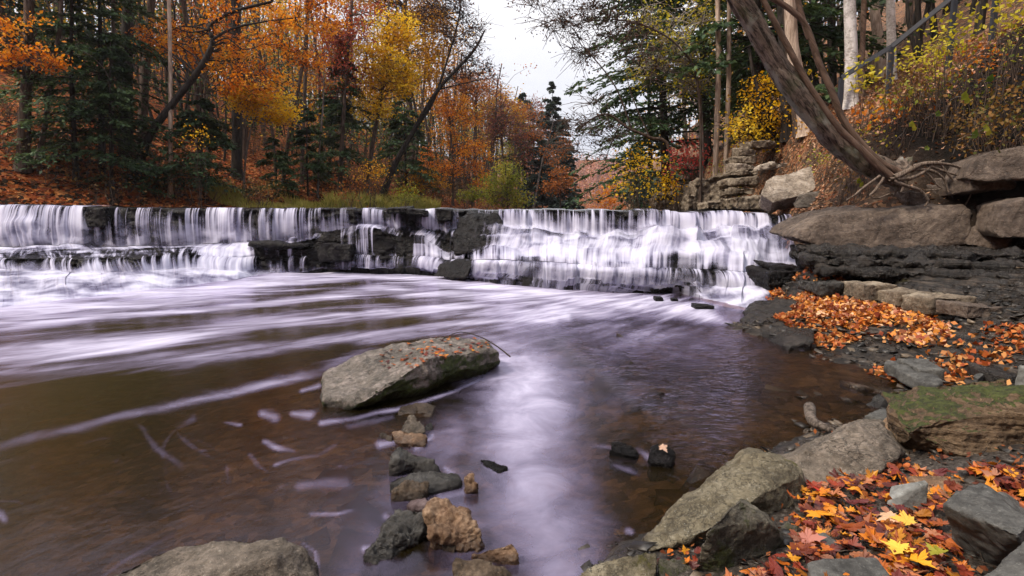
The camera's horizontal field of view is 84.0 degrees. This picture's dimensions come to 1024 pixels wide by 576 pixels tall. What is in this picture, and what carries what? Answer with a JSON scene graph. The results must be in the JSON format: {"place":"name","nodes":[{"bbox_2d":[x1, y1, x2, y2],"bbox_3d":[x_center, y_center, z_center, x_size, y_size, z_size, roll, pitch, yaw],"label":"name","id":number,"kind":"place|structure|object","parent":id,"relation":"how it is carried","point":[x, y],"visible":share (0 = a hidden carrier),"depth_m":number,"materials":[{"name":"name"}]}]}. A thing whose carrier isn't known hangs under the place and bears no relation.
{"place":"outdoors","nodes":[
{"label":"outdoors","id":0,"kind":"place"},
{"bbox_2d":[0,13,577,209],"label":"hill","id":1,"kind":"structure","parent":0,"point":[15,186],"depth_m":23.58,"materials":[{"name":"brown plant"}]},
{"bbox_2d":[0,0,82,172],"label":"tree","id":2,"kind":"object","parent":1,"relation":"on","point":[25,57],"visible":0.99,"depth_m":19.88,"materials":[{"name":"orange plant"}]},
{"bbox_2d":[0,0,140,180],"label":"hemlock tree","id":3,"kind":"object","parent":1,"relation":"on","point":[80,35],"visible":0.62,"depth_m":21.33,"materials":[{"name":"green plant"}]},
{"bbox_2d":[0,0,191,172],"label":"hemlock tree","id":4,"kind":"object","parent":1,"relation":"on","point":[130,46],"visible":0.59,"depth_m":22.17,"materials":[{"name":"green plant"}]},
{"bbox_2d":[70,32,174,198],"bbox_3d":[-15.075,-6.508,22.052,3.811,6.236,3.662,0,7,0],"label":"hemlock tree","id":5,"kind":"object","parent":1,"relation":"on","point":[117,54],"visible":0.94,"depth_m":21.54,"materials":[{"name":"green plant"}]},
{"bbox_2d":[135,0,154,143],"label":"tree","id":6,"kind":"object","parent":1,"relation":"on","point":[150,7],"visible":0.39,"depth_m":25.17,"materials":[{"name":"orange plant"}]},
{"bbox_2d":[167,0,173,197],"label":"tree","id":7,"kind":"object","parent":1,"relation":"on","point":[170,97],"visible":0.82,"depth_m":22.45,"materials":[{"name":"orange plant"}]},
{"bbox_2d":[135,98,254,195],"bbox_3d":[-12.841,-5.858,23.755,4.150,4.109,4.537,0,7,0],"label":"hemlock tree","id":8,"kind":"object","parent":1,"relation":"on","point":[213,126],"visible":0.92,"depth_m":23.22,"materials":[{"name":"green plant"}]},
{"bbox_2d":[0,115,397,207],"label":"fallen leaves","id":9,"kind":"object","parent":1,"relation":"on","point":[158,205],"visible":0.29,"depth_m":23.51,"materials":[{"name":"plant"}]},
{"bbox_2d":[120,0,352,183],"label":"oak tree","id":10,"kind":"object","parent":1,"relation":"on","point":[202,62],"visible":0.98,"depth_m":22.75,"materials":[{"name":"orange plant"}]},
{"bbox_2d":[220,0,258,179],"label":"tree","id":11,"kind":"object","parent":1,"relation":"on","point":[236,160],"visible":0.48,"depth_m":26.96,"materials":[{"name":"brown plant"}]},
{"bbox_2d":[215,74,308,192],"bbox_3d":[-10.980,-6.444,24.769,4.078,5.363,3.181,0,7,0],"label":"tree","id":12,"kind":"object","parent":1,"relation":"on","point":[280,115],"visible":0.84,"depth_m":24.39,"materials":[{"name":"yellow plant"}]},
{"bbox_2d":[0,79,525,208],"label":"undergrowth","id":13,"kind":"object","parent":1,"relation":"on","point":[178,150],"visible":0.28,"depth_m":23.81,"materials":[{"name":"green plant"}]},
{"bbox_2d":[0,87,529,209],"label":"brush","id":14,"kind":"object","parent":1,"relation":"on","point":[281,147],"visible":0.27,"depth_m":23.34,"materials":[{"name":"green plant"}]},
{"bbox_2d":[250,137,300,198],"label":"hemlock tree","id":15,"kind":"object","parent":1,"relation":"on","point":[281,165],"visible":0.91,"depth_m":26.57,"materials":[{"name":"green plant"}]},
{"bbox_2d":[0,0,551,198],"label":"woods","id":16,"kind":"object","parent":1,"relation":"on","point":[185,20],"visible":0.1,"depth_m":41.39,"materials":[{"name":"brown plant"}]},
{"bbox_2d":[278,107,343,196],"bbox_3d":[-10.165,-6.762,28.789,3.171,4.612,3.016,-3,8,-19],"label":"hemlock tree","id":17,"kind":"object","parent":1,"relation":"on","point":[313,166],"visible":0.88,"depth_m":28.50,"materials":[{"name":"green plant"}]},
{"bbox_2d":[209,178,441,208],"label":"grass","id":18,"kind":"structure","parent":1,"relation":"on","point":[327,201],"depth_m":27.56,"materials":[{"name":"plant"}]},
{"bbox_2d":[299,48,381,181],"bbox_3d":[-10.266,-9.504,32.336,4.982,8.145,4.810,-4,8,-27],"label":"hemlock tree","id":19,"kind":"object","parent":1,"relation":"on","point":[351,154],"visible":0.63,"depth_m":32.12,"materials":[{"name":"green plant"}]},
{"bbox_2d":[309,0,399,193],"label":"maple tree","id":20,"kind":"object","parent":1,"relation":"on","point":[344,41],"visible":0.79,"depth_m":31.24,"materials":[{"name":"orange plant"}]},
{"bbox_2d":[343,0,431,194],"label":"maple tree","id":21,"kind":"object","parent":1,"relation":"on","point":[386,74],"visible":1,"depth_m":32.12,"materials":[{"name":"yellow plant"}]},
{"bbox_2d":[323,0,464,196],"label":"oak tree","id":22,"kind":"object","parent":1,"relation":"on","point":[432,54],"visible":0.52,"depth_m":40.35,"materials":[{"name":"brown plant"}]},
{"bbox_2d":[371,90,441,194],"bbox_3d":[-7.260,-9.861,39.112,4.728,7.770,5.828,-5,9,-34],"label":"hemlock tree","id":23,"kind":"object","parent":1,"relation":"on","point":[396,140],"visible":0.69,"depth_m":38.76,"materials":[{"name":"green plant"}]},
{"bbox_2d":[379,0,504,195],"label":"tree","id":24,"kind":"object","parent":1,"relation":"on","point":[420,119],"visible":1,"depth_m":33.96,"materials":[{"name":"brown plant"}]},
{"bbox_2d":[417,82,501,205],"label":"tree","id":25,"kind":"object","parent":1,"relation":"on","point":[445,109],"visible":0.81,"depth_m":43.14,"materials":[{"name":"orange plant"}]},
{"bbox_2d":[436,67,506,205],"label":"tree","id":26,"kind":"object","parent":1,"relation":"on","point":[465,87],"visible":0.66,"depth_m":48.31,"materials":[{"name":"orange plant"}]},
{"bbox_2d":[459,62,539,206],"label":"tree","id":27,"kind":"object","parent":1,"relation":"on","point":[494,125],"visible":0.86,"depth_m":52.57,"materials":[{"name":"orange plant"}]},
{"bbox_2d":[471,157,536,209],"bbox_3d":[-0.516,-6.136,37.495,4.554,4.952,4.144,0,7,0],"label":"bush","id":28,"kind":"object","parent":1,"relation":"on","point":[510,182],"visible":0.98,"depth_m":37.21,"materials":[{"name":"green plant"}]},
{"bbox_2d":[470,83,540,206],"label":"tree","id":29,"kind":"object","parent":1,"relation":"on","point":[506,128],"visible":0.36,"depth_m":56.65,"materials":[{"name":"brown plant"}]},
{"bbox_2d":[518,140,565,208],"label":"conifer tree","id":30,"kind":"object","parent":1,"relation":"on","point":[544,198],"visible":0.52,"depth_m":54.56,"materials":[{"name":"green plant"}]},
{"bbox_2d":[516,101,580,208],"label":"tree","id":31,"kind":"object","parent":1,"relation":"on","point":[548,138],"visible":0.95,"depth_m":50.53,"materials":[{"name":"orange plant"}]},
{"bbox_2d":[525,81,585,208],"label":"conifer tree","id":32,"kind":"object","parent":1,"relation":"on","point":[552,104],"visible":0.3,"depth_m":61.80,"materials":[{"name":"green plant"}]},
{"bbox_2d":[548,119,583,209],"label":"conifer tree","id":33,"kind":"object","parent":1,"relation":"on","point":[567,165],"visible":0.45,"depth_m":58.45,"materials":[{"name":"green plant"}]},
{"bbox_2d":[16,203,767,213],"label":"river","id":34,"kind":"structure","parent":0,"point":[382,208],"depth_m":18.46,"materials":[{"name":"black"}]},
{"bbox_2d":[504,0,710,202],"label":"tree","id":35,"kind":"object","parent":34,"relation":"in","point":[563,24],"visible":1,"depth_m":17.10,"materials":[{"name":"green plant"}]},
{"bbox_2d":[537,38,677,211],"bbox_3d":[3.595,-5.141,20.697,5.312,7.589,3.094,0,7,0],"label":"tree","id":36,"kind":"object","parent":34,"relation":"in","point":[609,140],"visible":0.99,"depth_m":20.36,"materials":[{"name":"green plant"}]},
{"bbox_2d":[605,139,681,210],"bbox_3d":[4.598,-3.254,20.345,2.528,3.925,2.463,0,7,0],"label":"shrub","id":37,"kind":"object","parent":34,"relation":"in","point":[630,190],"visible":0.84,"depth_m":20.07,"materials":[{"name":"yellow plant"}]},
{"bbox_2d":[647,132,712,211],"bbox_3d":[6.022,-3.167,19.207,2.104,4.044,2.172,-5,9,-31],"label":"shrub","id":38,"kind":"object","parent":34,"relation":"in","point":[687,150],"visible":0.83,"depth_m":19.03,"materials":[{"name":"brown plant"}]},
{"bbox_2d":[682,172,731,211],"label":"rock","id":39,"kind":"object","parent":34,"relation":"on","point":[710,187],"visible":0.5,"depth_m":17.80,"materials":[{"name":"stone"}]},
{"bbox_2d":[0,272,910,575],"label":"water","id":40,"kind":"structure","parent":0,"point":[136,428],"depth_m":4.56,"materials":[{"name":"liquid"}]},
{"bbox_2d":[114,537,318,575],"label":"flat rock","id":41,"kind":"object","parent":40,"relation":"in","point":[281,556],"visible":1,"depth_m":2.46,"materials":[{"name":"stone"}]},
{"bbox_2d":[14,0,898,161],"label":"sky","id":42,"kind":"structure","parent":0,"point":[527,49],"materials":[{"name":"white"}]},
{"bbox_2d":[498,160,653,209],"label":"hill","id":43,"kind":"structure","parent":0,"point":[589,205],"depth_m":211.40,"materials":[{"name":"orange plant"}]},
{"bbox_2d":[496,149,657,208],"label":"woods","id":44,"kind":"object","parent":43,"relation":"on","point":[595,167],"visible":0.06,"depth_m":220.40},
{"bbox_2d":[613,0,726,178],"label":"tree","id":45,"kind":"object","parent":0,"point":[690,79],"visible":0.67,"depth_m":18.52,"materials":[{"name":"green plant"}]},
{"bbox_2d":[587,333,894,516],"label":"gravel","id":46,"kind":"structure","parent":0,"point":[698,473],"depth_m":5.15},
{"bbox_2d":[593,245,1023,575],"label":"creek bed","id":47,"kind":"object","parent":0,"point":[937,284],"visible":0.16,"depth_m":5.85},
{"bbox_2d":[0,204,789,297],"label":"rock ledge","id":48,"kind":"object","parent":47,"relation":"on","point":[387,246],"visible":0.34,"depth_m":15.59,"materials":[{"name":"stone"}]},
{"bbox_2d":[317,242,355,261],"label":"lip rock","id":49,"kind":"object","parent":48,"relation":"on","point":[332,252],"visible":0.99,"depth_m":15.21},
{"bbox_2d":[452,210,502,255],"bbox_3d":[-0.929,-1.430,14.805,1.406,1.225,1.257,0,7,0],"label":"boulder","id":50,"kind":"object","parent":48,"relation":"on","point":[472,231],"visible":0.78,"depth_m":14.61,"materials":[{"name":"stone"}]},
{"bbox_2d":[363,508,426,564],"bbox_3d":[-0.590,1.263,2.787,0.251,0.229,0.398,6,10,40],"label":"stone","id":51,"kind":"object","parent":47,"relation":"on","point":[400,530],"visible":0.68,"depth_m":2.76,"materials":[{"name":"stone"}]},
{"bbox_2d":[0,204,795,306],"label":"waterfall","id":52,"kind":"structure","parent":47,"relation":"on","point":[736,249],"depth_m":13.36,"materials":[{"name":"liquid"}]},
{"bbox_2d":[320,337,499,409],"bbox_3d":[-0.923,0.811,5.590,2.147,0.548,1.094,-6,10,-40],"label":"boulder","id":53,"kind":"object","parent":47,"relation":"on","point":[365,379],"visible":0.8,"depth_m":5.22,"materials":[{"name":"stone"}]},
{"bbox_2d":[390,480,429,501],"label":"stone","id":54,"kind":"object","parent":47,"relation":"on","point":[406,490],"visible":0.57,"depth_m":3.22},
{"bbox_2d":[389,447,440,476],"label":"stone","id":55,"kind":"object","parent":47,"relation":"on","point":[402,461],"visible":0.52,"depth_m":3.53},
{"bbox_2d":[390,471,462,494],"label":"stone","id":56,"kind":"object","parent":47,"relation":"on","point":[440,482],"visible":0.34,"depth_m":3.34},
{"bbox_2d":[422,497,484,552],"bbox_3d":[-0.290,1.220,2.828,0.318,0.282,0.259,0,7,0],"label":"stone","id":57,"kind":"object","parent":47,"relation":"on","point":[446,522],"visible":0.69,"depth_m":2.75,"materials":[{"name":"stone"}]},
{"bbox_2d":[452,558,511,575],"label":"stone","id":58,"kind":"object","parent":47,"relation":"on","point":[473,567],"visible":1,"depth_m":2.48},
{"bbox_2d":[471,544,518,564],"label":"stone","id":59,"kind":"object","parent":47,"relation":"on","point":[507,555],"visible":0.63,"depth_m":2.63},
{"bbox_2d":[579,552,656,575],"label":"rock","id":60,"kind":"object","parent":47,"relation":"on","point":[644,564],"visible":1,"depth_m":2.43,"materials":[{"name":"stone"}]},
{"bbox_2d":[642,447,806,551],"bbox_3d":[1.270,1.068,3.116,0.586,0.369,1.612,7,10,42],"label":"boulder","id":61,"kind":"object","parent":47,"relation":"on","point":[762,480],"visible":0.88,"depth_m":2.85,"materials":[{"name":"stone"}]},
{"bbox_2d":[695,498,784,572],"bbox_3d":[1.059,1.094,2.538,0.279,0.398,0.692,7,10,44],"label":"boulder","id":62,"kind":"object","parent":47,"relation":"on","point":[741,529],"visible":0.84,"depth_m":2.37,"materials":[{"name":"stone"}]},
{"bbox_2d":[745,265,803,289],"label":"ledge block","id":63,"kind":"structure","parent":47,"relation":"on","point":[764,278],"depth_m":10.05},
{"bbox_2d":[740,298,814,349],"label":"ledge block","id":64,"kind":"structure","parent":47,"relation":"on","point":[795,338],"depth_m":7.57,"materials":[{"name":"stone"}]},
{"bbox_2d":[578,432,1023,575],"bbox_3d":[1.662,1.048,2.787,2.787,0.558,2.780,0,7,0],"label":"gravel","id":65,"kind":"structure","parent":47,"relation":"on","point":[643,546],"depth_m":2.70,"materials":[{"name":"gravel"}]},
{"bbox_2d":[657,429,1023,575],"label":"leaf scraps","id":66,"kind":"object","parent":47,"relation":"on","point":[979,569],"visible":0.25,"depth_m":2.80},
{"bbox_2d":[782,419,905,483],"bbox_3d":[2.188,0.965,3.747,0.694,0.472,1.827,6,9,37],"label":"boulder","id":67,"kind":"object","parent":47,"relation":"on","point":[857,447],"visible":0.88,"depth_m":3.19,"materials":[{"name":"stone"}]},
{"bbox_2d":[806,557,889,575],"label":"stone","id":68,"kind":"object","parent":47,"relation":"on","point":[860,566],"visible":0.95,"depth_m":2.15,"materials":[{"name":"stone"}]},
{"bbox_2d":[725,461,973,575],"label":"fallen leaves","id":69,"kind":"object","parent":47,"relation":"on","point":[874,535],"visible":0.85,"depth_m":2.49,"materials":[{"name":"orange plant"}]},
{"bbox_2d":[769,287,957,347],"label":"fallen leaves","id":70,"kind":"object","parent":47,"relation":"on","point":[805,303],"visible":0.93,"depth_m":7.25,"materials":[{"name":"plant"}]},
{"bbox_2d":[842,281,897,300],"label":"stone block","id":71,"kind":"structure","parent":47,"relation":"on","point":[863,291],"depth_m":7.95,"materials":[{"name":"stone"}]},
{"bbox_2d":[769,204,971,247],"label":"caprock slab","id":72,"kind":"structure","parent":47,"relation":"on","point":[902,226],"depth_m":9.61,"materials":[{"name":"stone"}]},
{"bbox_2d":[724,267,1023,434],"bbox_3d":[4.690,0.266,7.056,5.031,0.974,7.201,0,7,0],"label":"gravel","id":73,"kind":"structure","parent":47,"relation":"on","point":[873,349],"depth_m":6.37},
{"bbox_2d":[765,294,1023,385],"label":"fallen leaves","id":74,"kind":"object","parent":47,"relation":"on","point":[830,339],"visible":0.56,"depth_m":5.83,"materials":[{"name":"plant"}]},
{"bbox_2d":[887,480,927,512],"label":"stone","id":75,"kind":"object","parent":47,"relation":"on","point":[910,495],"visible":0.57,"depth_m":2.68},
{"bbox_2d":[884,360,942,388],"bbox_3d":[3.708,0.821,5.264,0.197,0.153,0.724,1,7,5],"label":"shale plate","id":76,"kind":"object","parent":47,"relation":"on","point":[906,375],"visible":0.8,"depth_m":5.21,"materials":[{"name":"grey stone"}]},
{"bbox_2d":[840,275,1017,282],"bbox_3d":[6.177,-0.179,8.871,1.670,0.352,3.296,-5,9,-35],"label":"shale course","id":77,"kind":"object","parent":47,"relation":"on","point":[877,279],"visible":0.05,"depth_m":8.52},
{"bbox_2d":[795,259,1010,279],"bbox_3d":[6.002,-0.293,8.895,3.170,0.329,1.864,6,9,38],"label":"shale course","id":78,"kind":"object","parent":77,"relation":"on","point":[855,272],"visible":0.54,"depth_m":8.24,"materials":[{"name":"stone"}]},
{"bbox_2d":[789,250,1023,271],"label":"shale course","id":79,"kind":"object","parent":78,"relation":"on","point":[914,259],"visible":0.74,"depth_m":8.23,"materials":[{"name":"stone"}]},
{"bbox_2d":[789,243,1023,261],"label":"shale course","id":80,"kind":"object","parent":79,"relation":"on","point":[884,252],"visible":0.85,"depth_m":8.54,"materials":[{"name":"stone"}]},
{"bbox_2d":[900,291,977,315],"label":"stone block","id":81,"kind":"structure","parent":47,"relation":"on","point":[923,303],"depth_m":7.09,"materials":[{"name":"stone"}]},
{"bbox_2d":[881,379,1023,456],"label":"boulder","id":82,"kind":"object","parent":47,"relation":"on","point":[972,418],"visible":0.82,"depth_m":3.21,"materials":[{"name":"stone"}]},
{"bbox_2d":[936,299,1001,317],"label":"stone block","id":83,"kind":"structure","parent":47,"relation":"on","point":[963,309],"depth_m":6.53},
{"bbox_2d":[943,482,1023,565],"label":"boulder","id":84,"kind":"object","parent":47,"relation":"on","point":[986,521],"visible":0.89,"depth_m":2.17,"materials":[{"name":"grey stone"}]},
{"bbox_2d":[957,461,1023,505],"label":"fallen leaves","id":85,"kind":"object","parent":47,"relation":"on","point":[998,474],"visible":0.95,"depth_m":2.72,"materials":[{"name":"orange plant"}]},
{"bbox_2d":[975,197,1023,238],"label":"caprock slab","id":86,"kind":"structure","parent":47,"relation":"on","point":[1000,218],"depth_m":8.61,"materials":[{"name":"stone"}]},
{"bbox_2d":[984,541,1023,575],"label":"boulder","id":87,"kind":"object","parent":47,"relation":"on","point":[1011,563],"visible":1,"depth_m":1.82,"materials":[{"name":"grey stone"}]},
{"bbox_2d":[626,0,1023,249],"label":"hill","id":88,"kind":"structure","parent":0,"point":[921,154],"depth_m":11.39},
{"bbox_2d":[601,2,686,202],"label":"hemlock tree","id":89,"kind":"object","parent":88,"relation":"on","point":[658,144],"visible":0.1,"depth_m":41.88,"materials":[{"name":"green plant"}]},
{"bbox_2d":[560,0,748,209],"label":"hemlock tree","id":90,"kind":"object","parent":88,"relation":"on","point":[661,129],"visible":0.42,"depth_m":28.04,"materials":[{"name":"green plant"}]},
{"bbox_2d":[586,0,842,165],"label":"hemlock tree","id":91,"kind":"object","parent":88,"relation":"on","point":[707,138],"visible":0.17,"depth_m":26.27,"materials":[{"name":"green plant"}]},
{"bbox_2d":[712,0,720,175],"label":"tree","id":92,"kind":"object","parent":88,"relation":"on","point":[717,100],"visible":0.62,"depth_m":17.65,"materials":[{"name":"brown plant"}]},
{"bbox_2d":[723,2,730,172],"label":"tree","id":93,"kind":"object","parent":88,"relation":"on","point":[728,99],"visible":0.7,"depth_m":17.61,"materials":[{"name":"brown plant"}]},
{"bbox_2d":[624,0,906,130],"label":"hemlock tree","id":94,"kind":"object","parent":88,"relation":"on","point":[835,36],"visible":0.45,"depth_m":18.42,"materials":[{"name":"green plant"}]},
{"bbox_2d":[711,48,827,153],"bbox_3d":[7.214,-5.417,16.592,3.098,3.054,2.514,0,7,0],"label":"beech tree","id":95,"kind":"object","parent":88,"relation":"on","point":[768,128],"visible":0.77,"depth_m":16.48,"materials":[{"name":"yellow plant"}]},
{"bbox_2d":[758,166,814,213],"bbox_3d":[6.586,-2.287,13.213,2.085,1.124,1.110,-4,8,-26],"label":"slab rock","id":96,"kind":"object","parent":88,"relation":"on","point":[781,192],"visible":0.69,"depth_m":12.89,"materials":[{"name":"stone"}]},
{"bbox_2d":[784,0,809,137],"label":"tree","id":97,"kind":"object","parent":88,"relation":"on","point":[791,28],"visible":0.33,"depth_m":14.49,"materials":[{"name":"grey plant"}]},
{"bbox_2d":[724,0,970,86],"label":"hemlock tree","id":98,"kind":"object","parent":88,"relation":"on","point":[831,20],"visible":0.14,"depth_m":22.85,"materials":[{"name":"green plant"}]},
{"bbox_2d":[726,0,971,206],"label":"leaning tree","id":99,"kind":"object","parent":88,"relation":"on","point":[844,142],"visible":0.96,"depth_m":9.41,"materials":[{"name":"brown plant"}]},
{"bbox_2d":[842,0,858,109],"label":"birch tree","id":100,"kind":"object","parent":88,"relation":"on","point":[850,41],"visible":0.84,"depth_m":13.99,"materials":[{"name":"white plant"}]},
{"bbox_2d":[733,17,1023,212],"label":"fallen leaves","id":101,"kind":"object","parent":88,"relation":"on","point":[892,109],"visible":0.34,"depth_m":12.83,"materials":[{"name":"plant"}]},
{"bbox_2d":[807,0,987,88],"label":"woods","id":102,"kind":"object","parent":88,"relation":"on","point":[917,14],"visible":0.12,"depth_m":18.55,"materials":[{"name":"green plant"}]},
{"bbox_2d":[856,62,944,157],"bbox_3d":[7.116,-3.219,10.558,1.057,1.735,1.063,-2,8,-15],"label":"plant","id":103,"kind":"object","parent":88,"relation":"on","point":[911,91],"visible":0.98,"depth_m":10.59,"materials":[{"name":"brown plant"}]},
{"bbox_2d":[836,0,998,115],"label":"handrail","id":104,"kind":"object","parent":88,"relation":"on","point":[917,25],"visible":0.56,"depth_m":13.03,"materials":[{"name":"metal"}]},
{"bbox_2d":[864,50,974,123],"bbox_3d":[7.735,-3.816,11.129,1.604,1.501,1.800,0,7,0],"label":"plant","id":105,"kind":"object","parent":88,"relation":"on","point":[904,79],"visible":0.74,"depth_m":10.98,"materials":[{"name":"brown plant"}]},
{"bbox_2d":[894,34,963,141],"bbox_3d":[7.815,-3.681,10.505,1.178,1.984,0.925,0,7,0],"label":"plant","id":106,"kind":"object","parent":88,"relation":"on","point":[930,78],"visible":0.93,"depth_m":10.51,"materials":[{"name":"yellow plant"}]},
{"bbox_2d":[907,2,1001,141],"bbox_3d":[7.921,-3.861,10.400,1.357,2.367,1.252,1,8,11],"label":"plant","id":107,"kind":"object","parent":88,"relation":"on","point":[948,50],"visible":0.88,"depth_m":10.39,"materials":[{"name":"yellow plant"}]},
{"bbox_2d":[934,178,1016,196],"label":"rock","id":108,"kind":"object","parent":88,"relation":"on","point":[960,187],"visible":0.73,"depth_m":9.16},
{"bbox_2d":[937,49,1023,158],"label":"plant","id":109,"kind":"object","parent":88,"relation":"on","point":[987,144],"visible":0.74,"depth_m":9.33,"materials":[{"name":"brown plant"}]},
{"bbox_2d":[945,146,1023,181],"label":"caprock slab","id":110,"kind":"structure","parent":88,"relation":"on","point":[1006,164],"depth_m":8.90,"materials":[{"name":"stone"}]},
{"bbox_2d":[945,0,1023,151],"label":"plant","id":111,"kind":"object","parent":88,"relation":"on","point":[1011,25],"visible":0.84,"depth_m":9.56,"materials":[{"name":"yellow plant"}]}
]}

